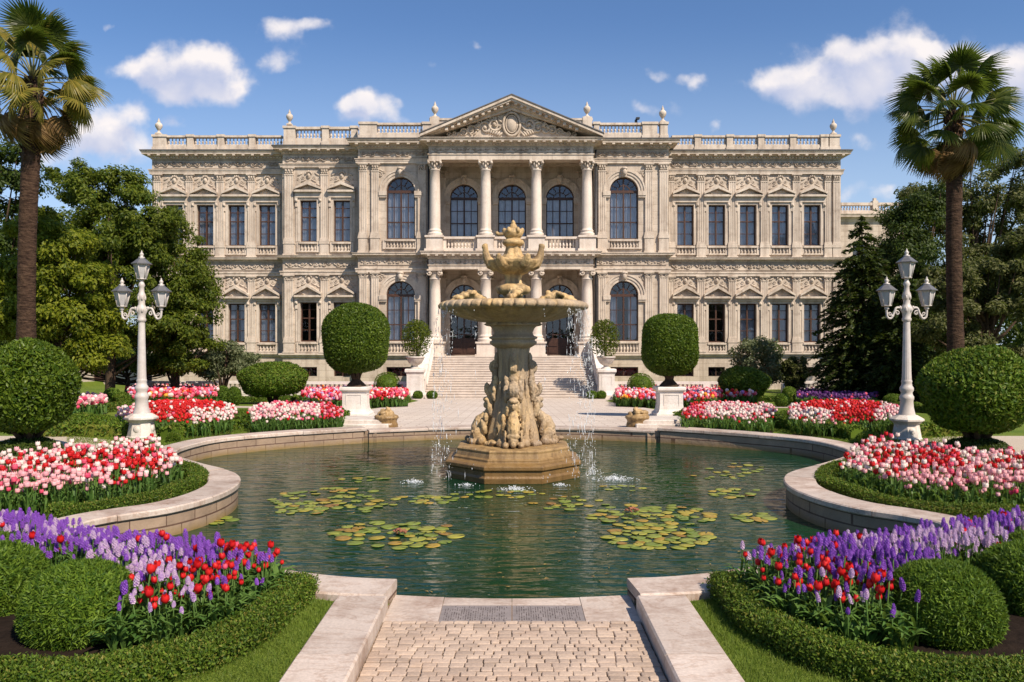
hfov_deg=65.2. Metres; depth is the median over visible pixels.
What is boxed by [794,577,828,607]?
hyacinth
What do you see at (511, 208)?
window
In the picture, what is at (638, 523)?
lily pad
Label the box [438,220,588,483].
fountain
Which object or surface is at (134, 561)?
hyacinth
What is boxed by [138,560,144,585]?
hyacinth
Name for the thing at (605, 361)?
urn
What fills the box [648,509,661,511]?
lily pad
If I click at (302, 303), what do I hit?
window
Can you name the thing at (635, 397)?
bedding flowers
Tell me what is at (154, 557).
hyacinth
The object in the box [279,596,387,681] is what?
path kerb
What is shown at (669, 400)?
pedestal
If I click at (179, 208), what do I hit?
window
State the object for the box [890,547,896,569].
hyacinth
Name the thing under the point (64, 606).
clipped ball
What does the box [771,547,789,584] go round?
hyacinth
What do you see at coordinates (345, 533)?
lily pad
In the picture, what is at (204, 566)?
tulip
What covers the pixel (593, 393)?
cushion plant
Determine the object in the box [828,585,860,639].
hyacinth
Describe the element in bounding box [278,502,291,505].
lily pad
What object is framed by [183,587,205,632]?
hyacinth
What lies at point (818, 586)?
tulip
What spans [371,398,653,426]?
forecourt
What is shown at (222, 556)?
tulip
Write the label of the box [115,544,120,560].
hyacinth
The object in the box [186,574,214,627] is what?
tulip
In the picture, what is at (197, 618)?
hyacinth
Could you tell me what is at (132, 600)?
hyacinth
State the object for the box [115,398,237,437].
bedding flowers
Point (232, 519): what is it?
lily pad
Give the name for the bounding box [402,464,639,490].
splash
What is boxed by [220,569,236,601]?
tulip
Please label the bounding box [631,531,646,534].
lily pad
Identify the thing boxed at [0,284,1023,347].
distant woods
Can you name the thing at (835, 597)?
hyacinth
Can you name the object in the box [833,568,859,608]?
hyacinth
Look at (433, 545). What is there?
lily pad
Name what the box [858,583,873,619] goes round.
hyacinth
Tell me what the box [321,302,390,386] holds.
potted topiary
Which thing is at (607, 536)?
lily pad
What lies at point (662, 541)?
lily pad
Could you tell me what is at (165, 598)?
tulip
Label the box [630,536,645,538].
lily pad
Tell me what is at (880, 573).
hyacinth
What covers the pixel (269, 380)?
dome shrub
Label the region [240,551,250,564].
tulip
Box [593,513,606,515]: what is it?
lily pad
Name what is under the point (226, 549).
tulip
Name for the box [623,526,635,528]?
lily pad
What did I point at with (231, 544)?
tulip
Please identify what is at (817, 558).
hyacinth
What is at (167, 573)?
hyacinth
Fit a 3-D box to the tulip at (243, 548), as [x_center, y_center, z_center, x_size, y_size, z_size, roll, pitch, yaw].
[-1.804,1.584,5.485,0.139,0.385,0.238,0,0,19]
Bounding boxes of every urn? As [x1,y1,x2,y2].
[406,356,424,368]
[596,356,615,368]
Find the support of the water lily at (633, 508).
on the lily pad at (635, 512)
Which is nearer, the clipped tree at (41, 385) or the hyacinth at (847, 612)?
the hyacinth at (847, 612)
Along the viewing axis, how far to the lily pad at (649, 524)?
9.13 m
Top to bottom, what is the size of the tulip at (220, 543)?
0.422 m
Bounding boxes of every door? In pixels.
[450,285,477,354]
[546,285,573,354]
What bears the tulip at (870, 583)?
on the flower bed soil at (1012, 642)
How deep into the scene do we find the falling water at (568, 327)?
12.17 m
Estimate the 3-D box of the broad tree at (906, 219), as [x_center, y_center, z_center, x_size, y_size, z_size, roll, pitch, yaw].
[18.667,-2.331,38.011,5.107,10.796,5.233,0,0,-44]
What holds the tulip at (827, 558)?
on the flower bed soil at (1012, 642)
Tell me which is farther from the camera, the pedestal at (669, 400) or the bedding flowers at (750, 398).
the bedding flowers at (750, 398)
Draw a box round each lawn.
[0,381,1023,604]
[177,599,333,681]
[690,599,846,681]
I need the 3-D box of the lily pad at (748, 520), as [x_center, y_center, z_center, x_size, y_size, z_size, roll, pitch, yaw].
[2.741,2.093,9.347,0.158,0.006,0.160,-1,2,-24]
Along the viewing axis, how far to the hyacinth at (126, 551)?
5.21 m
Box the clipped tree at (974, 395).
[914,344,1023,454]
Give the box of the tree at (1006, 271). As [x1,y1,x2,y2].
[910,225,1023,360]
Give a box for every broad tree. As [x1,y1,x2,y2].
[0,138,63,305]
[0,205,134,377]
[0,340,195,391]
[38,157,200,389]
[116,211,227,387]
[863,180,965,401]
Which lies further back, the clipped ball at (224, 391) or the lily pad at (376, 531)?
the clipped ball at (224, 391)
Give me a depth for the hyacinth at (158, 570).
4.88 m
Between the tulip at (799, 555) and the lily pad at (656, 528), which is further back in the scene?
the lily pad at (656, 528)
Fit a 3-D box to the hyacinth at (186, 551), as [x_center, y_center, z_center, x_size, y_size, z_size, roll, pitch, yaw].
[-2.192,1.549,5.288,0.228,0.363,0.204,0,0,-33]
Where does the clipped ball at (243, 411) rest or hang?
on the lawn at (96, 387)
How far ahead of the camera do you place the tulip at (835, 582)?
4.88 m
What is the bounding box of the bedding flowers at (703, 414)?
[679,400,777,432]
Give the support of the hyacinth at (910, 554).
on the flower bed soil at (1012, 642)
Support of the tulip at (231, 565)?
on the flower bed soil at (10, 640)
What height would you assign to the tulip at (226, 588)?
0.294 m
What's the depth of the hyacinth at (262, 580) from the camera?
5.30 m
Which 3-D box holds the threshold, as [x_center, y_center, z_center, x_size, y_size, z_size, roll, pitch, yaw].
[0.000,2.246,5.673,1.744,0.708,0.577,0,0,0]
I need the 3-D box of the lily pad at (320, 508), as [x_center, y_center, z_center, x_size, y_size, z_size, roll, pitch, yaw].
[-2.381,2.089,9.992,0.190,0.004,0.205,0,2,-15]
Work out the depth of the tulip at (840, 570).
4.95 m
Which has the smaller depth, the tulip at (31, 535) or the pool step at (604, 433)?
the tulip at (31, 535)
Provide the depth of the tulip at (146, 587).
4.70 m
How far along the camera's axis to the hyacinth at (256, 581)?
5.23 m
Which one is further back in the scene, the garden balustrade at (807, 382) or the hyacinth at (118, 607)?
the garden balustrade at (807, 382)
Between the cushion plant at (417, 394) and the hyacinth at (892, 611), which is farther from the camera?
the cushion plant at (417, 394)
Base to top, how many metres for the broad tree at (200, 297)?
9.272 m
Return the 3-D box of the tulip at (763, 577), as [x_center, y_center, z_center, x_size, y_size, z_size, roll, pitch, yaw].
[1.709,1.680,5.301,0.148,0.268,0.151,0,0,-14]
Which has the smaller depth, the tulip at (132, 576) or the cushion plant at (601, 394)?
the tulip at (132, 576)
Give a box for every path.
[0,436,120,457]
[235,406,252,407]
[911,436,1023,459]
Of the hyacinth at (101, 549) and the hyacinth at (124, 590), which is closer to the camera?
the hyacinth at (124, 590)
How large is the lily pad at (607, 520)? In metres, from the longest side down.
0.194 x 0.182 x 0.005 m
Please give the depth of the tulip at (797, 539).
5.71 m
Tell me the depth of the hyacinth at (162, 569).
4.99 m
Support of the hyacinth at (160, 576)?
on the flower bed soil at (10, 640)
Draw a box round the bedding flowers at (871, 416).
[786,398,899,437]
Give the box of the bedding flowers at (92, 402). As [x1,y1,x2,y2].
[72,391,111,414]
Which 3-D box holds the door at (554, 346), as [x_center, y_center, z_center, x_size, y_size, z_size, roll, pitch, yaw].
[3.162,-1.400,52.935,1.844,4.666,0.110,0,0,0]
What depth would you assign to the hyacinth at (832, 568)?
5.00 m
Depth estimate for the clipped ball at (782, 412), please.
18.51 m
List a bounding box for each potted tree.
[400,317,432,355]
[589,319,620,355]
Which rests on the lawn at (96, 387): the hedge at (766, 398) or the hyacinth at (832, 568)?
the hedge at (766, 398)
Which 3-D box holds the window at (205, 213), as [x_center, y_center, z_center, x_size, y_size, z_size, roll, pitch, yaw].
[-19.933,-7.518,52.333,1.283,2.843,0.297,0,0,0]
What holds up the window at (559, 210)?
in the palace
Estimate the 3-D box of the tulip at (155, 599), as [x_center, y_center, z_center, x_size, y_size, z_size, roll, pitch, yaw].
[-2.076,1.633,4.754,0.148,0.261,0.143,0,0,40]
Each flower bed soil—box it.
[0,614,202,658]
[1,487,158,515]
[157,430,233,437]
[792,429,888,437]
[880,613,1023,657]
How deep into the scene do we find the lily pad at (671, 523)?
9.20 m
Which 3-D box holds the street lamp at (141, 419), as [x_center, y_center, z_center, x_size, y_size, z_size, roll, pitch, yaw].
[-7.277,0.110,15.720,1.104,3.780,0.570,0,0,0]
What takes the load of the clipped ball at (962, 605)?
on the flower bed soil at (1012, 642)
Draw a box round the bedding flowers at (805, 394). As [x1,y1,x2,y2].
[794,386,882,403]
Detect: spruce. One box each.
[801,215,920,402]
[855,271,938,402]
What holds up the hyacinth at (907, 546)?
on the flower bed soil at (1012, 642)
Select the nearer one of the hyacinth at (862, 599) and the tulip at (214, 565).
the hyacinth at (862, 599)
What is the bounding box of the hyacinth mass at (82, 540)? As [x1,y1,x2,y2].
[0,505,1023,591]
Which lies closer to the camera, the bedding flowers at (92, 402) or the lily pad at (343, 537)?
the lily pad at (343, 537)
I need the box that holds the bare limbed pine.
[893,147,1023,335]
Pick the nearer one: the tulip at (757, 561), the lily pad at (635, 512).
the tulip at (757, 561)
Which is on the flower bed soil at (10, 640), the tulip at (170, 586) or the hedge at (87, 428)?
the tulip at (170, 586)
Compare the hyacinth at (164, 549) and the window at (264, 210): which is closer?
the hyacinth at (164, 549)
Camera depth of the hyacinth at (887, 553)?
5.20 m
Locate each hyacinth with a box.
[96,580,137,624]
[98,543,103,558]
[106,603,129,633]
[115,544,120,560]
[118,595,131,622]
[120,593,138,634]
[121,546,126,565]
[123,588,145,621]
[124,548,130,565]
[124,553,134,571]
[125,572,147,618]
[128,565,133,573]
[129,570,164,604]
[132,558,141,583]
[132,558,152,604]
[132,584,142,607]
[136,572,171,604]
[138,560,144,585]
[139,602,156,642]
[140,553,156,581]
[143,563,153,588]
[147,547,152,557]
[152,562,165,588]
[153,591,172,621]
[156,550,169,586]
[156,566,165,589]
[157,569,177,605]
[157,597,167,639]
[162,544,182,579]
[166,564,180,593]
[166,601,182,637]
[167,568,185,610]
[167,606,195,638]
[168,560,173,574]
[170,582,214,634]
[171,559,186,576]
[174,592,213,631]
[175,575,188,606]
[176,591,218,632]
[179,587,191,608]
[180,556,199,582]
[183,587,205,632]
[184,548,188,577]
[185,576,204,610]
[188,548,202,571]
[192,583,222,627]
[197,589,220,622]
[207,554,224,601]
[209,549,227,590]
[212,577,232,619]
[222,576,238,615]
[229,560,256,594]
[244,578,267,602]
[252,578,264,601]
[767,570,787,598]
[769,576,783,604]
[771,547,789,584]
[774,565,811,604]
[774,583,788,612]
[783,586,814,606]
[784,584,823,624]
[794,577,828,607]
[797,589,828,628]
[799,567,830,604]
[799,568,815,604]
[802,554,821,594]
[805,592,832,630]
[811,550,842,578]
[814,569,837,597]
[815,546,820,581]
[824,593,836,612]
[826,581,863,614]
[827,562,856,594]
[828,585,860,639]
[829,544,847,582]
[829,559,862,589]
[830,607,860,639]
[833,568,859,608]
[840,549,854,578]
[840,568,876,607]
[842,553,866,579]
[842,588,896,641]
[846,548,859,570]
[848,594,860,629]
[851,560,884,592]
[851,565,860,596]
[853,549,870,581]
[855,547,864,577]
[856,566,872,607]
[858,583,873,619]
[860,591,878,620]
[861,547,887,585]
[865,542,885,577]
[870,558,886,580]
[870,570,910,616]
[870,571,893,609]
[876,544,888,569]
[878,609,918,650]
[885,549,889,577]
[886,557,891,579]
[888,577,905,610]
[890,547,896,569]
[894,560,898,569]
[899,555,903,565]
[903,534,908,551]
[904,538,909,561]
[907,550,912,560]
[908,589,932,645]
[912,541,918,556]
[915,546,921,559]
[922,548,927,559]
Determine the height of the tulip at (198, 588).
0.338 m
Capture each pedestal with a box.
[339,386,375,415]
[405,368,426,398]
[596,368,616,398]
[650,386,685,415]
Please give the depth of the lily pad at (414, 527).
8.99 m
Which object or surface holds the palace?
on the lawn at (96, 387)
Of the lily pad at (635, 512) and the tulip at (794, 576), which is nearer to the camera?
the tulip at (794, 576)
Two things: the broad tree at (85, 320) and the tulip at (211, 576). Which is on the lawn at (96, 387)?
the broad tree at (85, 320)
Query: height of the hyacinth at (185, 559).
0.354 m
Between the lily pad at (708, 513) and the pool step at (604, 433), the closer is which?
the lily pad at (708, 513)
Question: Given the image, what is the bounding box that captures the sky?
[0,0,1023,344]
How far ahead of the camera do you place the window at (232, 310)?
52.38 m
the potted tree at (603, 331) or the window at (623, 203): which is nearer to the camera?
the potted tree at (603, 331)
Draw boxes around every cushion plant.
[413,390,422,398]
[426,390,437,398]
[586,390,596,398]
[597,390,606,398]
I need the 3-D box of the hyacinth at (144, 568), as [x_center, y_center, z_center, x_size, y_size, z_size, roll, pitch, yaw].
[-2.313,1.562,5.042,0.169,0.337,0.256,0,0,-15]
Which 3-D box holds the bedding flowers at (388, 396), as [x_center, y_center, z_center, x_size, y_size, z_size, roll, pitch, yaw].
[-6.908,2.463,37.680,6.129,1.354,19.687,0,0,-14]
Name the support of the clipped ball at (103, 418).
on the lawn at (96, 387)
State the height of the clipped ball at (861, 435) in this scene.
0.316 m
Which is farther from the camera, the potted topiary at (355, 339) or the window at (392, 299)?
the window at (392, 299)
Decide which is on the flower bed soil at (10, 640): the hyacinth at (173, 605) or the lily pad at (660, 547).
the hyacinth at (173, 605)
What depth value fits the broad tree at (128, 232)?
35.35 m
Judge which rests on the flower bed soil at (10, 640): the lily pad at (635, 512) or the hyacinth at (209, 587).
the hyacinth at (209, 587)
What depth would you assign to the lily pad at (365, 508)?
10.01 m
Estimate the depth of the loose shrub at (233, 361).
39.72 m
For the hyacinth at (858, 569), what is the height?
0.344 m
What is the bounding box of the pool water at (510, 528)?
[171,439,847,597]
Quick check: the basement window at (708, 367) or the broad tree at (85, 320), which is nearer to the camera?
the broad tree at (85, 320)
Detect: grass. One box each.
[66,435,957,445]
[166,596,862,681]
[167,425,853,443]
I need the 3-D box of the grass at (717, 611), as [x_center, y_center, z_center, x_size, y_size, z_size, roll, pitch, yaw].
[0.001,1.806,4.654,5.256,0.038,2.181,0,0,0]
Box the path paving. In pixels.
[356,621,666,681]
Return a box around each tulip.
[29,530,36,539]
[56,534,69,561]
[116,563,160,611]
[128,573,150,583]
[129,585,151,623]
[129,587,161,622]
[135,535,140,545]
[137,597,142,628]
[144,602,165,634]
[147,582,178,619]
[151,575,171,604]
[153,595,165,619]
[154,555,171,581]
[154,560,168,587]
[154,593,190,632]
[159,529,164,544]
[162,533,169,556]
[162,561,187,591]
[164,566,188,591]
[170,558,192,584]
[174,573,199,600]
[176,583,211,631]
[180,564,201,583]
[180,572,193,597]
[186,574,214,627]
[187,559,212,585]
[193,544,197,552]
[194,567,222,596]
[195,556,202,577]
[198,574,225,605]
[201,563,220,586]
[212,562,233,583]
[212,563,233,591]
[212,574,235,604]
[213,561,234,599]
[216,573,235,605]
[217,538,234,574]
[218,582,242,620]
[219,552,225,563]
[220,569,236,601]
[221,540,240,568]
[223,545,228,568]
[223,585,239,614]
[224,559,246,579]
[230,575,241,596]
[239,544,257,576]
[239,545,260,578]
[239,579,260,608]
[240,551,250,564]
[242,558,260,577]
[243,541,248,558]
[251,542,256,562]
[252,562,278,589]
[255,547,288,584]
[267,540,278,563]
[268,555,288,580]
[272,552,286,574]
[736,551,751,577]
[754,558,771,586]
[758,547,777,584]
[760,539,773,567]
[760,567,772,590]
[761,575,769,596]
[761,578,790,609]
[766,561,781,594]
[769,552,792,578]
[776,572,803,613]
[780,581,800,605]
[786,558,813,596]
[786,577,802,601]
[788,535,801,560]
[788,538,808,559]
[789,545,805,565]
[793,552,806,581]
[801,547,815,578]
[803,560,827,598]
[803,563,815,579]
[803,578,833,613]
[803,583,820,623]
[804,563,831,597]
[806,536,816,564]
[813,556,831,594]
[814,580,844,620]
[820,566,845,606]
[820,578,839,613]
[826,571,848,605]
[829,594,846,618]
[830,582,838,608]
[831,587,853,617]
[833,529,838,536]
[835,594,862,631]
[838,577,874,614]
[845,561,862,594]
[846,571,890,615]
[852,579,885,624]
[857,532,862,539]
[859,568,892,611]
[861,593,881,621]
[865,584,911,629]
[881,583,893,602]
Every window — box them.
[172,206,182,243]
[198,206,212,245]
[198,311,212,338]
[229,206,244,245]
[229,304,244,341]
[260,206,274,245]
[260,304,274,341]
[301,201,316,241]
[301,302,316,341]
[334,201,349,241]
[334,302,349,307]
[387,178,414,238]
[387,281,414,340]
[387,367,410,375]
[450,185,477,235]
[498,185,525,235]
[546,185,573,235]
[610,178,637,238]
[610,281,637,340]
[610,367,637,375]
[677,206,692,245]
[677,304,692,318]
[708,367,723,375]
[709,206,723,245]
[709,304,723,341]
[740,206,754,245]
[740,304,754,341]
[772,206,786,245]
[772,304,786,341]
[804,206,818,245]
[804,304,818,341]
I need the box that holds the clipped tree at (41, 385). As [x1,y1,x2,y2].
[0,337,82,456]
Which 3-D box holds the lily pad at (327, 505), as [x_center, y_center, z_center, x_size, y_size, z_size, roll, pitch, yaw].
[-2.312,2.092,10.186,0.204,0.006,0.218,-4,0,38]
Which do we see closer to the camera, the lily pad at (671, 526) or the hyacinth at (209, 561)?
the hyacinth at (209, 561)
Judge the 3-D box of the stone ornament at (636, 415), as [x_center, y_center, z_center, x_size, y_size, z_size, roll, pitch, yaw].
[2.779,1.706,17.748,0.535,0.512,0.527,0,0,0]
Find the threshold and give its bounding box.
[383,595,640,622]
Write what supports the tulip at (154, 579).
on the flower bed soil at (10, 640)
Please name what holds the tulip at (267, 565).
on the flower bed soil at (10, 640)
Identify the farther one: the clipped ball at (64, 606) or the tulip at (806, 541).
the tulip at (806, 541)
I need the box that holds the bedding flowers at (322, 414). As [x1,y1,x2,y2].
[245,400,344,432]
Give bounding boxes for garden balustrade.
[147,381,293,396]
[297,381,406,394]
[615,381,717,387]
[781,381,830,392]
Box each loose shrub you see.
[188,339,262,386]
[727,335,785,395]
[779,355,808,390]
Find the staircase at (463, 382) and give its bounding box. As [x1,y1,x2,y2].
[418,337,602,397]
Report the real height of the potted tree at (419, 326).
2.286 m
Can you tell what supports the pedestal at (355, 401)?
on the forecourt
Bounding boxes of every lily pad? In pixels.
[209,521,224,523]
[225,518,238,520]
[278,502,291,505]
[294,501,306,504]
[314,506,328,509]
[323,504,338,506]
[327,531,340,533]
[331,506,342,508]
[334,532,351,535]
[335,535,351,539]
[344,528,358,531]
[346,541,363,544]
[353,529,370,532]
[358,506,373,509]
[361,527,376,529]
[367,529,380,532]
[368,520,384,524]
[369,536,384,539]
[370,499,383,501]
[370,544,384,546]
[380,524,398,528]
[387,541,401,544]
[391,545,407,548]
[396,532,412,534]
[401,541,413,544]
[405,521,420,524]
[407,525,420,528]
[409,536,425,541]
[410,544,422,546]
[417,526,434,529]
[423,533,437,536]
[425,543,439,547]
[435,526,448,529]
[437,540,451,543]
[447,534,463,537]
[558,499,570,502]
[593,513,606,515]
[600,535,615,538]
[601,519,615,521]
[605,515,618,517]
[607,529,623,531]
[607,540,618,543]
[611,537,627,540]
[617,544,635,547]
[623,510,638,513]
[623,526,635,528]
[624,504,637,506]
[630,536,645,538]
[631,522,645,525]
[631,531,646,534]
[634,526,648,528]
[637,539,651,541]
[638,506,652,509]
[640,546,653,549]
[641,529,655,532]
[642,522,656,525]
[644,542,662,545]
[646,534,661,537]
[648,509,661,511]
[650,526,663,529]
[654,540,670,543]
[654,546,666,548]
[660,518,673,520]
[662,528,676,530]
[664,521,678,524]
[665,525,677,527]
[670,531,685,534]
[670,545,686,548]
[677,510,693,513]
[679,537,695,541]
[679,544,694,546]
[680,528,693,530]
[684,530,700,533]
[686,534,700,537]
[693,540,707,544]
[697,538,709,540]
[698,531,713,535]
[700,535,716,538]
[701,512,717,515]
[701,517,715,520]
[731,516,745,518]
[740,519,753,521]
[753,518,767,521]
[755,514,769,516]
[761,516,776,519]
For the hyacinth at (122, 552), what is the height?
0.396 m
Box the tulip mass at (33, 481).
[0,431,1023,513]
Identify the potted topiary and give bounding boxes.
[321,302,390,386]
[641,313,699,386]
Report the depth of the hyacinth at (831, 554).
5.21 m
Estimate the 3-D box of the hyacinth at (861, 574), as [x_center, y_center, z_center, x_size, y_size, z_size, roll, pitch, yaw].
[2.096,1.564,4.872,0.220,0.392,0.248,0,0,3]
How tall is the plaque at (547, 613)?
0.207 m
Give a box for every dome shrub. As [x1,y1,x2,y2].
[236,361,308,403]
[717,366,771,397]
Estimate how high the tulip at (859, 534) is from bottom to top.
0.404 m
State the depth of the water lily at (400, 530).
8.63 m
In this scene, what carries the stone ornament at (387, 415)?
on the forecourt
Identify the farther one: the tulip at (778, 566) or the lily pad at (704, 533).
the lily pad at (704, 533)
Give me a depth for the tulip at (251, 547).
5.54 m
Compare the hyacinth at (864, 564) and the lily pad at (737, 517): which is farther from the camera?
the lily pad at (737, 517)
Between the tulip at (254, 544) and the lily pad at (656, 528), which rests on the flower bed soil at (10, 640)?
the tulip at (254, 544)
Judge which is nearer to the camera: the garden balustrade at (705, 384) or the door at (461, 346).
the garden balustrade at (705, 384)
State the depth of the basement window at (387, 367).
50.70 m
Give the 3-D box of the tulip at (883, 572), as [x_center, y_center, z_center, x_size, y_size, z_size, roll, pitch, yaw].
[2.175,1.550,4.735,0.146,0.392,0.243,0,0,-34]
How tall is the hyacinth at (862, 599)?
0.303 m
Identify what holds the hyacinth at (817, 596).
on the flower bed soil at (1012, 642)
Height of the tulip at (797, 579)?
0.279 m
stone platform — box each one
[343,416,388,427]
[635,416,689,427]
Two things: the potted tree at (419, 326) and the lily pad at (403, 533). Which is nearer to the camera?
the lily pad at (403, 533)
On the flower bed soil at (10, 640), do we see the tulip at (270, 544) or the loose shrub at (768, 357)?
the tulip at (270, 544)
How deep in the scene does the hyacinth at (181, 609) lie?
4.67 m
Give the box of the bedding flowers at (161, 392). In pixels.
[125,383,222,401]
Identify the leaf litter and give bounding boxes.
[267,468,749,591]
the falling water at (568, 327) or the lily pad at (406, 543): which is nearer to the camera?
the lily pad at (406, 543)
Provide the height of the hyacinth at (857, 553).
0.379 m
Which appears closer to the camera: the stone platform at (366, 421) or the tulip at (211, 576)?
the tulip at (211, 576)
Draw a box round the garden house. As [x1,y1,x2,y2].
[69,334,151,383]
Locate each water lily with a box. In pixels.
[393,528,407,533]
[624,506,639,512]
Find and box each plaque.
[439,606,510,622]
[513,606,584,622]
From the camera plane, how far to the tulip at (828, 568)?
5.01 m
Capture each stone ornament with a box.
[374,406,398,427]
[625,407,648,426]
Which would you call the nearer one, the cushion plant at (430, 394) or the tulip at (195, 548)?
the tulip at (195, 548)
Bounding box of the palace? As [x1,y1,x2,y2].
[139,94,852,388]
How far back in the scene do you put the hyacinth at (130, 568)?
5.06 m
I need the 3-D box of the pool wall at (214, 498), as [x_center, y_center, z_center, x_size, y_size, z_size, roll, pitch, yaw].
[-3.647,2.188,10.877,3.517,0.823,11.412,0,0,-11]
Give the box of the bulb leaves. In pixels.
[50,554,974,653]
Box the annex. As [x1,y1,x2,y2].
[841,198,911,337]
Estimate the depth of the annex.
66.00 m
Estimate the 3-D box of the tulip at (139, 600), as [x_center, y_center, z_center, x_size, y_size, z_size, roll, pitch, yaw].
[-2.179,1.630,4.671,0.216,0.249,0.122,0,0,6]
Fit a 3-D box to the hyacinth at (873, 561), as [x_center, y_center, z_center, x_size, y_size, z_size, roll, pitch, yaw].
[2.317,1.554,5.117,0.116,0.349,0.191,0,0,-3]
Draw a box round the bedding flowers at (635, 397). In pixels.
[613,384,725,407]
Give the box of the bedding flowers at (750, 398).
[724,388,761,403]
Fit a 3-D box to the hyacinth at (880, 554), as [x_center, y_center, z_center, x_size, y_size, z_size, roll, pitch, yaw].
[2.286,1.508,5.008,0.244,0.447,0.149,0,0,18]
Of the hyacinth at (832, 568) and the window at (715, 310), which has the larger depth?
the window at (715, 310)
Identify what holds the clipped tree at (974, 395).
on the gravel path at (1016, 443)
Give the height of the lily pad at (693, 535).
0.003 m
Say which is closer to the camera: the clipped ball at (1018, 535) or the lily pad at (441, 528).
the clipped ball at (1018, 535)
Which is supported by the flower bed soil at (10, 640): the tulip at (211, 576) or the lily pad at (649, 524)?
the tulip at (211, 576)
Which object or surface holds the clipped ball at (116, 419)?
on the lawn at (96, 387)
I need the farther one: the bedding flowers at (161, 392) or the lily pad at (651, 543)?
the bedding flowers at (161, 392)
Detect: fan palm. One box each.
[0,0,113,339]
[883,40,1023,352]
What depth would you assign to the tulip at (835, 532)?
5.96 m
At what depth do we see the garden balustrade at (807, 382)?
44.51 m
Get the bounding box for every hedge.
[0,570,321,681]
[43,420,128,436]
[43,460,208,520]
[104,401,133,411]
[156,409,350,439]
[240,395,299,401]
[290,395,300,402]
[672,410,866,439]
[701,568,1023,681]
[758,395,775,401]
[814,454,1023,521]
[868,399,926,412]
[887,420,963,436]
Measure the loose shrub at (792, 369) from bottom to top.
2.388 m
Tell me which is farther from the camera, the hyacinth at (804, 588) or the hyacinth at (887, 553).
the hyacinth at (887, 553)
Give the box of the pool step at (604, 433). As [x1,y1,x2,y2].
[364,425,659,442]
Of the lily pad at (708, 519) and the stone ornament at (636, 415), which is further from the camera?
the stone ornament at (636, 415)
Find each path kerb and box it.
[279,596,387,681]
[636,595,744,681]
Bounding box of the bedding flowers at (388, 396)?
[300,385,411,407]
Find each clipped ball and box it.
[0,530,22,541]
[0,539,50,616]
[14,556,138,651]
[63,412,96,423]
[88,414,114,422]
[103,387,119,393]
[107,393,113,401]
[112,416,120,421]
[113,391,129,402]
[165,431,180,442]
[214,386,228,402]
[227,386,241,404]
[237,408,247,414]
[374,372,399,387]
[627,373,654,388]
[774,393,789,406]
[779,410,789,415]
[782,386,796,403]
[855,431,881,445]
[882,393,899,401]
[884,557,1009,650]
[971,539,1023,615]
[1002,530,1023,540]
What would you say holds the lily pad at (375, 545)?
on the pool water at (510, 528)
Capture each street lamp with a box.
[111,250,171,438]
[876,249,937,440]
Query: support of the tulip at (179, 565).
on the flower bed soil at (10, 640)
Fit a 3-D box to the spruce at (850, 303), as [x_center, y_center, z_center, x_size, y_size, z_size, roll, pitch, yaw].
[15.754,-1.180,35.808,5.596,9.003,5.512,0,0,0]
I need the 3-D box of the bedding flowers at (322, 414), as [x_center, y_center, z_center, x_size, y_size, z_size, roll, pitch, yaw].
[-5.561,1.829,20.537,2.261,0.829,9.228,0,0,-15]
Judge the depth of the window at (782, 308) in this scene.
52.41 m
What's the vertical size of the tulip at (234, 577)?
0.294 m
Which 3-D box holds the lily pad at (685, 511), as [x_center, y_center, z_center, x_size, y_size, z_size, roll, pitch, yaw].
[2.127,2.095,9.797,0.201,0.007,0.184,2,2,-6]
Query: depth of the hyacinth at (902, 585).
4.68 m
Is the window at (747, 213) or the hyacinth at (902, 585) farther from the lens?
the window at (747, 213)
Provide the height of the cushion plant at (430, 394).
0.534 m
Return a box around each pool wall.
[47,426,396,603]
[627,426,972,603]
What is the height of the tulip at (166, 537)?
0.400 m
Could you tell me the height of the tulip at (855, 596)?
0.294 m
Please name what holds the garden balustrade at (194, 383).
on the lawn at (96, 387)
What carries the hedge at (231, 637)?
on the lawn at (277, 656)
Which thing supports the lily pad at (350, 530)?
on the pool water at (510, 528)
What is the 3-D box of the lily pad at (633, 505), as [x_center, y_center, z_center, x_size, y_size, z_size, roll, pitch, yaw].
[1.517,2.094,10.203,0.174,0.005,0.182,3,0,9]
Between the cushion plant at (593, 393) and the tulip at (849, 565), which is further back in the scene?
the cushion plant at (593, 393)
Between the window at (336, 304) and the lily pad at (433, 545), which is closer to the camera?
the lily pad at (433, 545)
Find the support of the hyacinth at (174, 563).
on the flower bed soil at (10, 640)
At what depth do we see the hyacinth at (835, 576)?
4.99 m
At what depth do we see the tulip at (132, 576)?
4.88 m
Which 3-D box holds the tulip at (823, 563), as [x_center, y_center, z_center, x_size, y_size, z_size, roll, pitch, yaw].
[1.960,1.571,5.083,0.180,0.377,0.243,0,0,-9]
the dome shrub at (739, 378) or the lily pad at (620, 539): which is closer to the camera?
the lily pad at (620, 539)
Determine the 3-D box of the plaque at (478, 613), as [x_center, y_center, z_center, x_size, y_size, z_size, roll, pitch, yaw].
[-0.251,1.997,5.558,0.493,0.207,0.346,0,0,0]
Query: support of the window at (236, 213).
in the palace
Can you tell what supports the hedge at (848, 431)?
on the flower bed soil
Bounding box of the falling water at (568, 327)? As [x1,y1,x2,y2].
[431,308,595,484]
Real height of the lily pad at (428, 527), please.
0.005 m
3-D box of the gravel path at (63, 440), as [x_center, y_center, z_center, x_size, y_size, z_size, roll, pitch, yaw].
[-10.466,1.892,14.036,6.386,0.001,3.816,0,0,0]
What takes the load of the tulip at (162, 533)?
on the flower bed soil at (10, 640)
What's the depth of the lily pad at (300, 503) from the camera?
10.33 m

